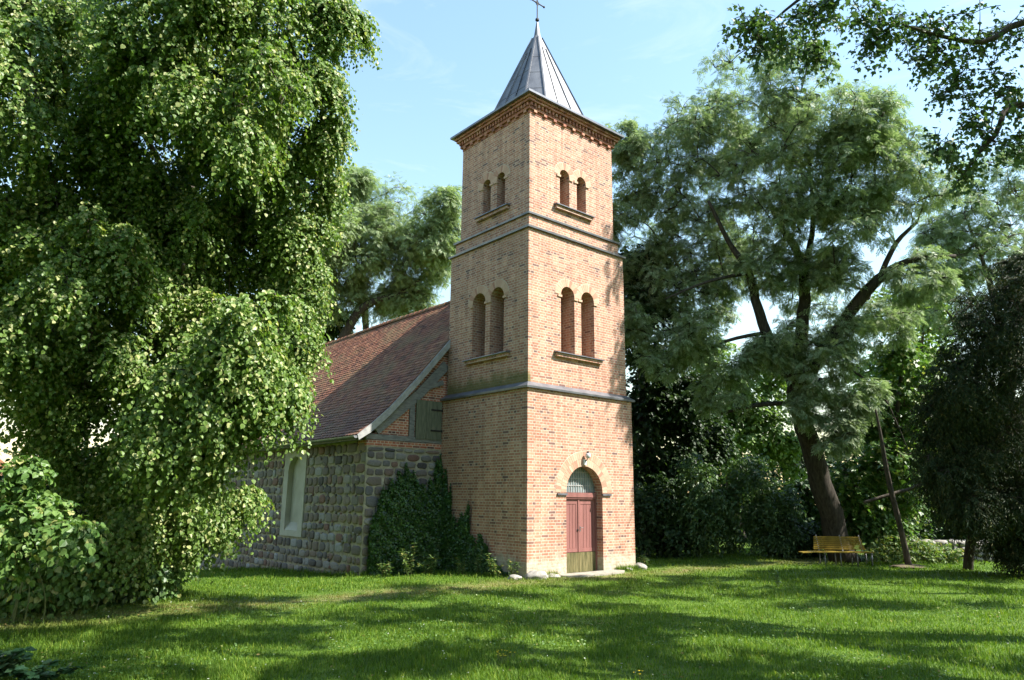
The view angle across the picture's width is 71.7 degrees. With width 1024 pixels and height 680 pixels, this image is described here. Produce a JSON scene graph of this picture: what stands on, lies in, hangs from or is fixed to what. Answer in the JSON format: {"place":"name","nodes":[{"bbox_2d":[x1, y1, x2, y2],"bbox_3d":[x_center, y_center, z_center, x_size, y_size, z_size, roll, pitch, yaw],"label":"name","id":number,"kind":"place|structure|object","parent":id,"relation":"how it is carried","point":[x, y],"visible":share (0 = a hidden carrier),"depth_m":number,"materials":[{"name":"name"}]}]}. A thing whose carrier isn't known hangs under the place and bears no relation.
{"place":"outdoors","nodes":[
{"label":"outdoors","id":0,"kind":"place"},
{"bbox_2d":[0,508,1023,679],"bbox_3d":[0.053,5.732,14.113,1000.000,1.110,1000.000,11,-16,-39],"label":"ground","id":1,"kind":"structure","parent":0,"point":[548,619],"depth_m":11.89,"materials":[{"name":"green plant"}]},
{"bbox_2d":[0,646,36,677],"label":"weed plant","id":2,"kind":"object","parent":1,"relation":"on","point":[14,658],"visible":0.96,"depth_m":7.93,"materials":[{"name":"green plant"}]},
{"bbox_2d":[0,560,80,618],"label":"lime shoot","id":3,"kind":"object","parent":1,"relation":"on","point":[36,595],"visible":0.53,"depth_m":11.80,"materials":[{"name":"green plant"}]},
{"bbox_2d":[4,659,86,679],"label":"weed plant","id":4,"kind":"object","parent":1,"relation":"on","point":[21,672],"visible":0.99,"depth_m":7.78,"materials":[{"name":"green plant"}]},
{"bbox_2d":[0,454,113,623],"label":"lime shoot","id":5,"kind":"object","parent":1,"relation":"on","point":[36,511],"visible":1,"depth_m":10.34,"materials":[{"name":"green plant"}]},
{"bbox_2d":[35,527,117,614],"bbox_3d":[-7.681,4.133,12.345,1.344,1.751,1.466,-4,-13,19],"label":"lime shoot","id":6,"kind":"object","parent":1,"relation":"on","point":[82,594],"visible":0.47,"depth_m":12.09,"materials":[{"name":"green plant"}]},
{"bbox_2d":[0,444,210,579],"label":"bush","id":7,"kind":"object","parent":1,"relation":"on","point":[80,510],"visible":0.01,"depth_m":16.19,"materials":[{"name":"green plant"}]},
{"bbox_2d":[79,547,175,609],"bbox_3d":[-7.306,4.552,13.310,1.759,1.668,1.826,1,-13,-1],"label":"lime shoot","id":8,"kind":"object","parent":1,"relation":"on","point":[130,595],"visible":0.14,"depth_m":13.24,"materials":[{"name":"green plant"}]},
{"bbox_2d":[132,547,198,602],"bbox_3d":[-7.147,4.844,14.081,1.370,1.497,1.530,-2,-13,10],"label":"lime shoot","id":9,"kind":"object","parent":1,"relation":"on","point":[171,585],"visible":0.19,"depth_m":13.99,"materials":[{"name":"green plant"}]},
{"bbox_2d":[0,0,383,608],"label":"lime tree","id":10,"kind":"object","parent":1,"relation":"on","point":[217,380],"visible":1,"depth_m":13.41,"materials":[{"name":"green plant"}]},
{"bbox_2d":[312,271,355,342],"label":"dark oak tree","id":11,"kind":"object","parent":1,"relation":"on","point":[332,335],"visible":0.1,"depth_m":42.54,"materials":[{"name":"green plant"}]},
{"bbox_2d":[272,163,461,338],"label":"robinia tree","id":12,"kind":"object","parent":1,"relation":"on","point":[389,244],"visible":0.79,"depth_m":40.53,"materials":[{"name":"green plant"}]},
{"bbox_2d":[378,563,391,576],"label":"weed plant","id":13,"kind":"object","parent":1,"relation":"on","point":[383,568],"visible":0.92,"depth_m":18.78,"materials":[{"name":"green plant"}]},
{"bbox_2d":[400,543,418,575],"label":"weed plant","id":14,"kind":"object","parent":1,"relation":"on","point":[404,562],"visible":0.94,"depth_m":19.10,"materials":[{"name":"green plant"}]},
{"bbox_2d":[194,0,635,576],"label":"church","id":15,"kind":"structure","parent":1,"relation":"on","point":[498,380],"depth_m":21.61,"materials":[{"name":"brick"}]},
{"bbox_2d":[279,450,307,536],"bbox_3d":[-7.170,5.142,23.767,0.370,2.760,1.700,11,-16,-39],"label":"window","id":16,"kind":"structure","parent":15,"relation":"in","point":[294,483],"depth_m":23.90,"materials":[{"name":"grey paint"}]},
{"bbox_2d":[366,453,507,575],"bbox_3d":[-2.076,4.880,19.650,2.546,3.692,3.406,11,-16,-39],"label":"ivy","id":17,"kind":"object","parent":15,"relation":"attached to","point":[419,516],"visible":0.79,"depth_m":20.37,"materials":[{"name":"green plant"}]},
{"bbox_2d":[558,294,577,350],"bbox_3d":[1.471,-0.563,21.296,0.830,2.016,0.650,11,-16,-39],"label":"window","id":18,"kind":"structure","parent":15,"relation":"in","point":[574,299],"depth_m":21.41,"materials":[{"name":"brick"}]},
{"bbox_2d":[566,467,596,572],"bbox_3d":[1.892,5.111,20.270,1.486,2.947,0.140,11,-16,-39],"label":"door","id":19,"kind":"structure","parent":15,"relation":"in","point":[581,512],"depth_m":20.34,"materials":[{"name":"red paint"}]},
{"bbox_2d":[583,451,590,464],"bbox_3d":[2.171,3.389,20.379,0.153,0.380,0.193,11,-16,-39],"label":"wall lamp","id":20,"kind":"object","parent":15,"relation":"attached to","point":[588,455],"visible":1,"depth_m":20.35,"materials":[{"name":"white glass"}]},
{"bbox_2d":[578,299,597,339],"bbox_3d":[2.143,-0.363,21.802,0.830,1.625,0.590,11,-16,-39],"label":"window","id":21,"kind":"structure","parent":15,"relation":"in","point":[579,300],"depth_m":21.94,"materials":[{"name":"brick"}]},
{"bbox_2d":[416,551,442,575],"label":"weed plant","id":22,"kind":"object","parent":1,"relation":"on","point":[429,565],"visible":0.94,"depth_m":19.12,"materials":[{"name":"green plant"}]},
{"bbox_2d":[473,548,483,575],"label":"weed plant","id":23,"kind":"object","parent":1,"relation":"on","point":[480,559],"visible":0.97,"depth_m":18.95,"materials":[{"name":"green plant"}]},
{"bbox_2d":[483,553,503,576],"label":"weed plant","id":24,"kind":"object","parent":1,"relation":"on","point":[494,572],"visible":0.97,"depth_m":18.47,"materials":[{"name":"green plant"}]},
{"bbox_2d":[496,649,514,663],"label":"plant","id":25,"kind":"object","parent":1,"relation":"on","point":[499,657],"visible":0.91,"depth_m":8.69,"materials":[{"name":"green plant"}]},
{"bbox_2d":[0,396,1022,539],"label":"woodland","id":26,"kind":"object","parent":1,"relation":"on","point":[811,511],"visible":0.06,"depth_m":40.98,"materials":[{"name":"green plant"}]},
{"bbox_2d":[0,574,1023,679],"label":"clover","id":27,"kind":"object","parent":1,"relation":"on","point":[192,663],"depth_m":10.69,"materials":[{"name":"green plant"}]},
{"bbox_2d":[507,559,521,574],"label":"weed plant","id":28,"kind":"object","parent":1,"relation":"on","point":[513,566],"visible":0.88,"depth_m":18.45,"materials":[{"name":"green plant"}]},
{"bbox_2d":[507,574,521,579],"bbox_3d":[0.069,6.087,18.107,0.355,0.182,0.358,11,-16,-39],"label":"boulder","id":29,"kind":"object","parent":1,"relation":"on","point":[512,576],"visible":0.7,"depth_m":18.02,"materials":[{"name":"stone"}]},
{"bbox_2d":[41,577,1020,678],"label":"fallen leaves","id":30,"kind":"object","parent":1,"relation":"on","point":[514,637],"visible":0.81,"depth_m":10.12,"materials":[{"name":"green plant"}]},
{"bbox_2d":[525,570,548,579],"bbox_3d":[0.629,6.109,18.270,0.699,0.324,0.514,11,-16,-39],"label":"boulder","id":31,"kind":"object","parent":1,"relation":"on","point":[535,574],"visible":0.69,"depth_m":18.09,"materials":[{"name":"stone"}]},
{"bbox_2d":[547,573,560,577],"bbox_3d":[1.076,6.245,18.734,0.601,0.159,0.403,11,-16,-39],"label":"boulder","id":32,"kind":"object","parent":1,"relation":"on","point":[556,575],"visible":0.49,"depth_m":18.60,"materials":[{"name":"stone"}]},
{"bbox_2d":[635,563,646,569],"bbox_3d":[3.795,6.772,21.065,0.404,0.290,0.425,11,-16,-39],"label":"boulder","id":33,"kind":"object","parent":1,"relation":"on","point":[639,565],"visible":0.45,"depth_m":20.94,"materials":[{"name":"stone"}]},
{"bbox_2d":[637,555,649,566],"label":"weed plant","id":34,"kind":"object","parent":1,"relation":"on","point":[645,561],"visible":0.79,"depth_m":21.41,"materials":[{"name":"green plant"}]},
{"bbox_2d":[633,471,698,559],"bbox_3d":[5.038,6.716,25.852,3.531,3.842,2.996,2,-13,-6],"label":"shrub","id":35,"kind":"object","parent":1,"relation":"on","point":[654,505],"visible":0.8,"depth_m":25.26,"materials":[{"name":"green plant"}]},
{"bbox_2d":[618,239,744,550],"bbox_3d":[6.069,2.419,28.915,6.813,12.736,5.495,11,-16,-39],"label":"dark tree","id":36,"kind":"object","parent":1,"relation":"on","point":[661,411],"visible":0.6,"depth_m":28.19,"materials":[{"name":"green plant"}]},
{"bbox_2d":[655,453,752,557],"bbox_3d":[7.109,6.503,26.209,3.640,4.406,3.139,7,-14,-25],"label":"shrub","id":37,"kind":"object","parent":1,"relation":"on","point":[699,517],"visible":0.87,"depth_m":25.61,"materials":[{"name":"green plant"}]},
{"bbox_2d":[674,332,807,537],"bbox_3d":[12.264,4.848,37.263,7.621,11.703,5.914,7,-14,-26],"label":"sunny tree","id":38,"kind":"object","parent":1,"relation":"on","point":[776,444],"visible":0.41,"depth_m":36.97,"materials":[{"name":"green plant"}]},
{"bbox_2d":[714,452,810,559],"bbox_3d":[9.015,6.541,26.642,3.749,4.476,4.146,11,-16,-39],"label":"shrub","id":39,"kind":"object","parent":1,"relation":"on","point":[764,520],"visible":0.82,"depth_m":25.86,"materials":[{"name":"green plant"}]},
{"bbox_2d":[772,570,780,586],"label":"weed plant","id":40,"kind":"object","parent":1,"relation":"on","point":[778,581],"visible":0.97,"depth_m":16.94,"materials":[{"name":"green plant"}]},
{"bbox_2d":[602,27,980,562],"bbox_3d":[8.793,-1.952,25.018,13.536,19.686,7.146,-5,-14,22],"label":"ash tree","id":41,"kind":"object","parent":1,"relation":"on","point":[853,142],"visible":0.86,"depth_m":24.26,"materials":[{"name":"green plant"}]},
{"bbox_2d":[760,515,826,558],"bbox_3d":[10.824,7.802,26.650,2.814,2.578,2.256,7,-14,-26],"label":"shrub","id":42,"kind":"object","parent":1,"relation":"on","point":[813,531],"visible":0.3,"depth_m":26.14,"materials":[{"name":"green plant"}]},
{"bbox_2d":[798,535,873,565],"bbox_3d":[10.718,7.053,23.682,2.420,1.018,0.812,1,-13,-1],"label":"park bench","id":43,"kind":"object","parent":1,"relation":"on","point":[839,542],"visible":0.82,"depth_m":23.92,"materials":[{"name":"yellow paint"}]},
{"bbox_2d":[713,0,1023,215],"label":"maple tree","id":44,"kind":"object","parent":1,"relation":"on","point":[759,35],"visible":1,"depth_m":11.80,"materials":[{"name":"green plant"}]},
{"bbox_2d":[819,342,946,558],"bbox_3d":[14.204,4.229,26.435,5.957,8.167,4.177,8,-14,-29],"label":"young maple tree","id":45,"kind":"object","parent":1,"relation":"on","point":[876,518],"visible":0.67,"depth_m":25.54,"materials":[{"name":"green plant"}]},
{"bbox_2d":[863,409,920,564],"bbox_3d":[12.791,4.928,23.128,2.480,5.154,0.934,4,-13,-14],"label":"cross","id":46,"kind":"object","parent":1,"relation":"on","point":[892,493],"visible":0.82,"depth_m":22.95,"materials":[{"name":"brown wood"}]},
{"bbox_2d":[842,285,956,540],"bbox_3d":[20.456,3.930,36.939,6.644,13.498,6.650,11,-16,-39],"label":"birch tree","id":47,"kind":"object","parent":1,"relation":"on","point":[927,340],"visible":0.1,"depth_m":37.07,"materials":[{"name":"green plant"}]},
{"bbox_2d":[889,564,927,568],"bbox_3d":[12.833,7.319,22.877,1.521,0.121,1.043,11,-16,-39],"label":"boulder","id":48,"kind":"object","parent":1,"relation":"on","point":[904,566],"visible":0.69,"depth_m":22.65,"materials":[{"name":"stone"}]},
{"bbox_2d":[863,535,963,564],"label":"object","id":49,"kind":"object","parent":1,"relation":"on","point":[928,552],"visible":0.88,"depth_m":24.22,"materials":[{"name":"green plant"}]},
{"bbox_2d":[908,539,1000,561],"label":"stone wall","id":50,"kind":"structure","parent":1,"relation":"on","point":[962,545],"depth_m":25.16,"materials":[{"name":"grey stone"}]},
{"bbox_2d":[899,250,1023,578],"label":"conifer tree","id":51,"kind":"object","parent":1,"relation":"on","point":[970,413],"visible":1,"depth_m":19.68,"materials":[{"name":"green plant"}]},
{"bbox_2d":[908,138,1023,491],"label":"tall ash tree","id":52,"kind":"object","parent":1,"relation":"on","point":[955,241],"visible":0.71,"depth_m":29.68,"materials":[{"name":"green plant"}]},
{"bbox_2d":[0,0,1023,504],"label":"sky","id":53,"kind":"structure","parent":0,"point":[446,65],"materials":[{"name":"blue"}]}
]}

